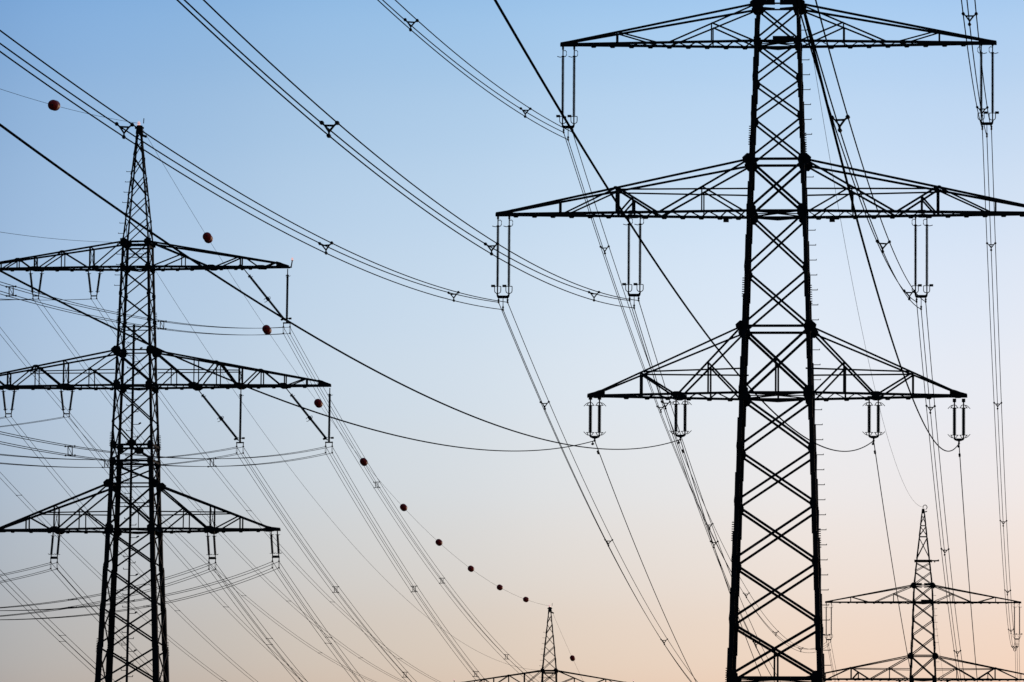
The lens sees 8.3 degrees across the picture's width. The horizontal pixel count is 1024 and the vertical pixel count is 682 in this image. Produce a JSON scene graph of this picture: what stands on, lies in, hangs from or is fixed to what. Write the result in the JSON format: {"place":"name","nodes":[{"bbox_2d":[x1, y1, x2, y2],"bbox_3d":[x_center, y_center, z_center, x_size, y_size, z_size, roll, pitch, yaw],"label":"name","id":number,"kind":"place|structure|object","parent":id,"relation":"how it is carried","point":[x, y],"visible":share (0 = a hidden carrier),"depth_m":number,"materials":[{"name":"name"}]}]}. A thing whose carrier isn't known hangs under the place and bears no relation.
{"place":"outdoors","nodes":[
{"label":"outdoors","id":0,"kind":"place"},
{"bbox_2d":[0,570,105,676],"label":"conductor bundle","id":1,"kind":"object","parent":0,"point":[49,625],"visible":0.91,"depth_m":503.64,"materials":[{"name":"metal"}]},
{"bbox_2d":[0,472,226,681],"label":"conductor bundle","id":2,"kind":"object","parent":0,"point":[101,575],"visible":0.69,"depth_m":539.67,"materials":[{"name":"metal"}]},
{"bbox_2d":[0,327,375,681],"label":"conductor bundle","id":3,"kind":"object","parent":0,"point":[169,523],"visible":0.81,"depth_m":590.62,"materials":[{"name":"metal"}]},
{"bbox_2d":[0,0,1023,681],"label":"sky","id":4,"kind":"structure","parent":0,"point":[523,521],"materials":[{"name":"blue"}]},
{"bbox_3d":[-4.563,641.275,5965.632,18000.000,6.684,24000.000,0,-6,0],"label":"ground","id":5,"kind":"structure","parent":0,"visible":0},
{"bbox_2d":[0,118,330,681],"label":"lattice pylon","id":6,"kind":"object","parent":5,"relation":"on","point":[151,529],"visible":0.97,"depth_m":472.02,"materials":[{"name":"metal"}]},
{"bbox_2d":[1,387,16,416],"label":"insulator set","id":7,"kind":"object","parent":6,"relation":"hanging from","point":[4,401],"visible":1,"depth_m":473.22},
{"bbox_2d":[8,418,257,681],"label":"conductor bundle","id":8,"kind":"object","parent":7,"relation":"hanging from","point":[127,555],"visible":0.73,"depth_m":538.83,"materials":[{"name":"metal"}]},
{"bbox_2d":[29,269,43,298],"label":"insulator set","id":9,"kind":"object","parent":6,"relation":"hanging from","point":[40,281],"visible":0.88,"depth_m":473.86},
{"bbox_2d":[33,299,404,681],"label":"conductor bundle","id":10,"kind":"object","parent":9,"relation":"hanging from","point":[199,506],"visible":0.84,"depth_m":566.46,"materials":[{"name":"metal"}]},
{"bbox_2d":[49,531,61,568],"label":"insulator set","id":11,"kind":"object","parent":6,"relation":"attached to","point":[51,551],"visible":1,"depth_m":471.79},
{"bbox_2d":[0,562,56,582],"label":"conductor bundle","id":12,"kind":"object","parent":11,"relation":"hanging from","point":[26,570],"visible":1,"depth_m":457.28,"materials":[{"name":"metal"}]},
{"bbox_2d":[51,563,162,681],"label":"conductor bundle","id":13,"kind":"object","parent":11,"relation":"attached to","point":[96,612],"visible":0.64,"depth_m":489.50,"materials":[{"name":"metal"}]},
{"bbox_2d":[59,387,74,416],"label":"insulator set","id":14,"kind":"object","parent":6,"relation":"hanging from","point":[62,401],"visible":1,"depth_m":472.75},
{"bbox_2d":[0,417,65,426],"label":"conductor bundle","id":15,"kind":"object","parent":14,"relation":"hanging from","point":[33,422],"visible":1,"depth_m":454.86,"materials":[{"name":"metal"}]},
{"bbox_2d":[65,418,303,678],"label":"conductor bundle","id":16,"kind":"object","parent":14,"relation":"hanging from","point":[182,556],"visible":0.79,"depth_m":541.14,"materials":[{"name":"metal"}]},
{"bbox_2d":[1,89,134,122],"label":"earth wire","id":17,"kind":"object","parent":6,"relation":"attached to","point":[62,107],"visible":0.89,"depth_m":426.82,"materials":[{"name":"metal"}]},
{"bbox_2d":[48,100,59,110],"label":"marker ball","id":18,"kind":"object","parent":17,"relation":"attached to","point":[55,106],"visible":1,"depth_m":428.43,"materials":[{"name":"red plastic"}]},
{"bbox_2d":[2,232,136,242],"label":"earth wire","id":19,"kind":"object","parent":6,"relation":"attached to","point":[73,240],"visible":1,"depth_m":439.05,"materials":[{"name":"metal"}]},
{"bbox_2d":[87,269,101,298],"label":"insulator set","id":20,"kind":"object","parent":6,"relation":"hanging from","point":[89,282],"visible":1,"depth_m":473.38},
{"bbox_2d":[2,299,86,299],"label":"conductor bundle","id":21,"kind":"object","parent":20,"relation":"hanging from","point":[22,299],"visible":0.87,"depth_m":435.41,"materials":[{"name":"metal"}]},
{"bbox_2d":[91,299,439,681],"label":"conductor bundle","id":22,"kind":"object","parent":20,"relation":"hanging from","point":[251,510],"visible":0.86,"depth_m":566.16,"materials":[{"name":"metal"}]},
{"bbox_2d":[206,531,217,569],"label":"insulator set","id":23,"kind":"object","parent":6,"relation":"attached to","point":[208,546],"visible":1,"depth_m":470.51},
{"bbox_2d":[0,563,214,616],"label":"conductor bundle","id":24,"kind":"object","parent":23,"relation":"hanging from","point":[105,594],"visible":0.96,"depth_m":411.13,"materials":[{"name":"metal"}]},
{"bbox_2d":[209,564,307,681],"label":"conductor bundle","id":25,"kind":"object","parent":23,"relation":"hanging from","point":[271,644],"visible":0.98,"depth_m":498.41,"materials":[{"name":"metal"}]},
{"bbox_2d":[197,388,244,453],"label":"insulator set","id":26,"kind":"object","parent":6,"relation":"hanging from","point":[222,420],"visible":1,"depth_m":471.28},
{"bbox_2d":[0,447,242,467],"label":"conductor bundle","id":27,"kind":"object","parent":26,"relation":"hanging from","point":[114,459],"visible":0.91,"depth_m":396.30,"materials":[{"name":"metal"}]},
{"bbox_2d":[238,447,415,681],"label":"conductor bundle","id":28,"kind":"object","parent":26,"relation":"hanging from","point":[333,586],"visible":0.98,"depth_m":525.22,"materials":[{"name":"metal"}]},
{"bbox_2d":[244,269,291,333],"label":"insulator set","id":29,"kind":"object","parent":6,"relation":"hanging from","point":[268,298],"visible":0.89,"depth_m":471.76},
{"bbox_2d":[0,282,289,334],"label":"conductor bundle","id":30,"kind":"object","parent":29,"relation":"hanging from","point":[158,328],"visible":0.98,"depth_m":374.86,"materials":[{"name":"metal"}]},
{"bbox_2d":[284,328,538,681],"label":"conductor bundle","id":31,"kind":"object","parent":29,"relation":"hanging from","point":[398,511],"visible":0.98,"depth_m":550.32,"materials":[{"name":"metal"}]},
{"bbox_2d":[269,531,280,567],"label":"insulator set","id":32,"kind":"object","parent":6,"relation":"attached to","point":[272,550],"visible":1,"depth_m":470.00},
{"bbox_2d":[0,561,278,619],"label":"conductor bundle","id":33,"kind":"object","parent":32,"relation":"hanging from","point":[139,599],"visible":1,"depth_m":391.62,"materials":[{"name":"metal"}]},
{"bbox_2d":[272,563,364,681],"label":"conductor bundle","id":34,"kind":"object","parent":32,"relation":"hanging from","point":[316,622],"visible":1,"depth_m":496.55,"materials":[{"name":"metal"}]},
{"bbox_2d":[286,388,333,453],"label":"insulator set","id":35,"kind":"object","parent":6,"relation":"hanging from","point":[309,417],"visible":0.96,"depth_m":470.56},
{"bbox_2d":[0,431,331,466],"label":"conductor bundle","id":36,"kind":"object","parent":35,"relation":"hanging from","point":[72,447],"visible":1,"depth_m":358.08,"materials":[{"name":"metal"}]},
{"bbox_2d":[326,447,486,681],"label":"conductor bundle","id":37,"kind":"object","parent":35,"relation":"hanging from","point":[415,591],"visible":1,"depth_m":526.10,"materials":[{"name":"metal"}]},
{"bbox_2d":[138,243,547,670],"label":"earth wire","id":38,"kind":"object","parent":6,"relation":"attached to","point":[310,494],"visible":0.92,"depth_m":593.49,"materials":[{"name":"metal"}]},
{"bbox_2d":[143,130,547,605],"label":"earth wire","id":39,"kind":"object","parent":6,"relation":"attached to","point":[302,381],"visible":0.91,"depth_m":575.77,"materials":[{"name":"metal"}]},
{"bbox_2d":[203,232,212,242],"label":"marker ball","id":40,"kind":"object","parent":39,"relation":"hanging from","point":[207,237],"visible":1,"depth_m":513.01,"materials":[{"name":"red plastic"}]},
{"bbox_2d":[262,325,271,333],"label":"marker ball","id":41,"kind":"object","parent":39,"relation":"hanging from","point":[267,330],"visible":0.94,"depth_m":552.84,"materials":[{"name":"red plastic"}]},
{"bbox_2d":[314,399,322,407],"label":"marker ball","id":42,"kind":"object","parent":39,"relation":"hanging from","point":[318,403],"visible":0.98,"depth_m":592.87,"materials":[{"name":"red plastic"}]},
{"bbox_2d":[360,458,367,465],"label":"marker ball","id":43,"kind":"object","parent":39,"relation":"hanging from","point":[364,460],"visible":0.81,"depth_m":633.34,"materials":[{"name":"red plastic"}]},
{"bbox_2d":[400,504,406,510],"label":"marker ball","id":44,"kind":"object","parent":39,"relation":"hanging from","point":[403,507],"visible":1,"depth_m":673.64,"materials":[{"name":"red plastic"}]},
{"bbox_2d":[435,539,442,545],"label":"marker ball","id":45,"kind":"object","parent":39,"relation":"hanging from","point":[438,542],"visible":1,"depth_m":714.03,"materials":[{"name":"red plastic"}]},
{"bbox_2d":[468,565,473,571],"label":"marker ball","id":46,"kind":"object","parent":39,"relation":"hanging from","point":[470,568],"visible":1,"depth_m":754.90,"materials":[{"name":"red plastic"}]},
{"bbox_2d":[453,605,633,681],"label":"lattice pylon","id":47,"kind":"object","parent":5,"relation":"on","point":[555,671],"visible":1,"depth_m":878.76,"materials":[{"name":"metal"}]},
{"bbox_2d":[495,0,1023,681],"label":"lattice pylon","id":48,"kind":"object","parent":5,"relation":"on","point":[751,166],"visible":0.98,"depth_m":344.25,"materials":[{"name":"metal"}]},
{"bbox_2d":[491,216,512,310],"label":"insulator set","id":49,"kind":"object","parent":48,"relation":"hanging from","point":[508,265],"visible":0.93,"depth_m":345.15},
{"bbox_2d":[0,30,504,309],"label":"conductor bundle","id":50,"kind":"object","parent":49,"relation":"hanging from","point":[319,243],"visible":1,"depth_m":218.28,"materials":[{"name":"metal"}]},
{"bbox_2d":[499,304,696,681],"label":"conductor bundle","id":51,"kind":"object","parent":49,"relation":"attached to","point":[543,405],"visible":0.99,"depth_m":396.78,"materials":[{"name":"metal"}]},
{"bbox_2d":[556,46,577,140],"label":"insulator set","id":52,"kind":"object","parent":48,"relation":"hanging from","point":[573,85],"visible":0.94,"depth_m":345.83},
{"bbox_2d":[378,0,570,139],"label":"conductor bundle","id":53,"kind":"object","parent":52,"relation":"hanging from","point":[410,29],"visible":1,"depth_m":280.94,"materials":[{"name":"metal"}]},
{"bbox_2d":[564,134,828,652],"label":"conductor bundle","id":54,"kind":"object","parent":52,"relation":"hanging from","point":[660,411],"visible":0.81,"depth_m":406.30,"materials":[{"name":"metal"}]},
{"bbox_2d":[584,397,605,441],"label":"insulator set","id":55,"kind":"object","parent":48,"relation":"hanging from","point":[590,419],"visible":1,"depth_m":344.00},
{"bbox_2d":[0,270,594,450],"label":"power line","id":56,"kind":"object","parent":55,"relation":"hanging from","point":[71,307],"visible":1,"depth_m":185.18,"materials":[{"name":"metal"}]},
{"bbox_2d":[595,442,695,680],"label":"power line","id":57,"kind":"object","parent":55,"relation":"attached to","point":[598,452],"visible":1,"depth_m":379.18,"materials":[{"name":"metal"}]},
{"bbox_2d":[622,214,643,308],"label":"insulator set","id":58,"kind":"object","parent":48,"relation":"hanging from","point":[639,261],"visible":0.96,"depth_m":344.69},
{"bbox_2d":[177,0,638,307],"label":"conductor bundle","id":59,"kind":"object","parent":58,"relation":"hanging from","point":[326,126],"visible":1,"depth_m":202.08,"materials":[{"name":"metal"}]},
{"bbox_2d":[630,302,780,681],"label":"conductor bundle","id":60,"kind":"object","parent":58,"relation":"hanging from","point":[662,402],"visible":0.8,"depth_m":395.10,"materials":[{"name":"metal"}]},
{"bbox_2d":[669,395,691,440],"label":"insulator set","id":61,"kind":"object","parent":48,"relation":"hanging from","point":[684,416],"visible":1,"depth_m":343.70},
{"bbox_2d":[0,123,680,449],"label":"power line","id":62,"kind":"object","parent":61,"relation":"hanging from","point":[125,214],"visible":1,"depth_m":151.55,"materials":[{"name":"metal"}]},
{"bbox_2d":[681,442,763,681],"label":"power line","id":63,"kind":"object","parent":61,"relation":"attached to","point":[711,539],"visible":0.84,"depth_m":372.47,"materials":[{"name":"metal"}]},
{"bbox_2d":[813,60,920,506],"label":"earth wire","id":64,"kind":"object","parent":48,"relation":"attached to","point":[848,263],"visible":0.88,"depth_m":467.87,"materials":[{"name":"metal"}]},
{"bbox_2d":[863,396,884,441],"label":"insulator set","id":65,"kind":"object","parent":48,"relation":"hanging from","point":[869,417],"visible":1,"depth_m":343.02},
{"bbox_2d":[494,0,873,451],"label":"power line","id":66,"kind":"object","parent":65,"relation":"attached to","point":[579,142],"visible":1,"depth_m":129.04,"materials":[{"name":"metal"}]},
{"bbox_2d":[873,442,912,681],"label":"power line","id":67,"kind":"object","parent":65,"relation":"attached to","point":[890,555],"visible":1,"depth_m":380.75,"materials":[{"name":"metal"}]},
{"bbox_2d":[912,214,932,310],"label":"insulator set","id":68,"kind":"object","parent":48,"relation":"hanging from","point":[926,262],"visible":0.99,"depth_m":343.65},
{"bbox_2d":[796,0,925,308],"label":"conductor bundle","id":69,"kind":"object","parent":68,"relation":"hanging from","point":[836,120],"visible":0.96,"depth_m":200.92,"materials":[{"name":"metal"}]},
{"bbox_2d":[916,303,964,681],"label":"conductor bundle","id":70,"kind":"object","parent":68,"relation":"hanging from","point":[944,550],"visible":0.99,"depth_m":398.51,"materials":[{"name":"metal"}]},
{"bbox_2d":[948,399,969,444],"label":"insulator set","id":71,"kind":"object","parent":48,"relation":"hanging from","point":[954,422],"visible":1,"depth_m":342.69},
{"bbox_2d":[800,0,959,451],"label":"power line","id":72,"kind":"object","parent":71,"relation":"attached to","point":[827,106],"visible":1,"depth_m":129.33,"materials":[{"name":"metal"}]},
{"bbox_2d":[958,445,977,681],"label":"power line","id":73,"kind":"object","parent":71,"relation":"attached to","point":[959,454],"visible":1,"depth_m":378.22,"materials":[{"name":"metal"}]},
{"bbox_2d":[977,45,998,137],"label":"insulator set","id":74,"kind":"object","parent":48,"relation":"hanging from","point":[992,86],"visible":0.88,"depth_m":344.34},
{"bbox_2d":[961,0,991,135],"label":"conductor bundle","id":75,"kind":"object","parent":74,"relation":"hanging from","point":[969,25],"visible":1,"depth_m":260.39,"materials":[{"name":"metal"}]},
{"bbox_2d":[982,131,1018,651],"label":"conductor bundle","id":76,"kind":"object","parent":74,"relation":"hanging from","point":[1007,591],"visible":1,"depth_m":414.84,"materials":[{"name":"metal"}]},
{"bbox_2d":[801,505,1023,681],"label":"lattice pylon","id":77,"kind":"object","parent":5,"relation":"on","point":[934,655],"visible":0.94,"depth_m":768.05,"materials":[{"name":"metal"}]},
{"bbox_2d":[823,603,832,644],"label":"insulator set","id":78,"kind":"object","parent":77,"relation":"hanging from","point":[831,637],"visible":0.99,"depth_m":769.21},
{"bbox_2d":[827,645,837,681],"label":"conductor bundle","id":79,"kind":"object","parent":78,"relation":"hanging from","point":[831,660],"visible":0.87,"depth_m":782.38,"materials":[{"name":"metal"}]},
{"bbox_2d":[1014,603,1021,641],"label":"insulator set","id":80,"kind":"object","parent":77,"relation":"hanging from","point":[1019,623],"visible":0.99,"depth_m":767.73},
{"bbox_2d":[1015,655,1019,671],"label":"conductor bundle","id":81,"kind":"object","parent":80,"relation":"hanging from","point":[1017,663],"visible":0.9,"depth_m":782.03,"materials":[{"name":"metal"}]}
]}

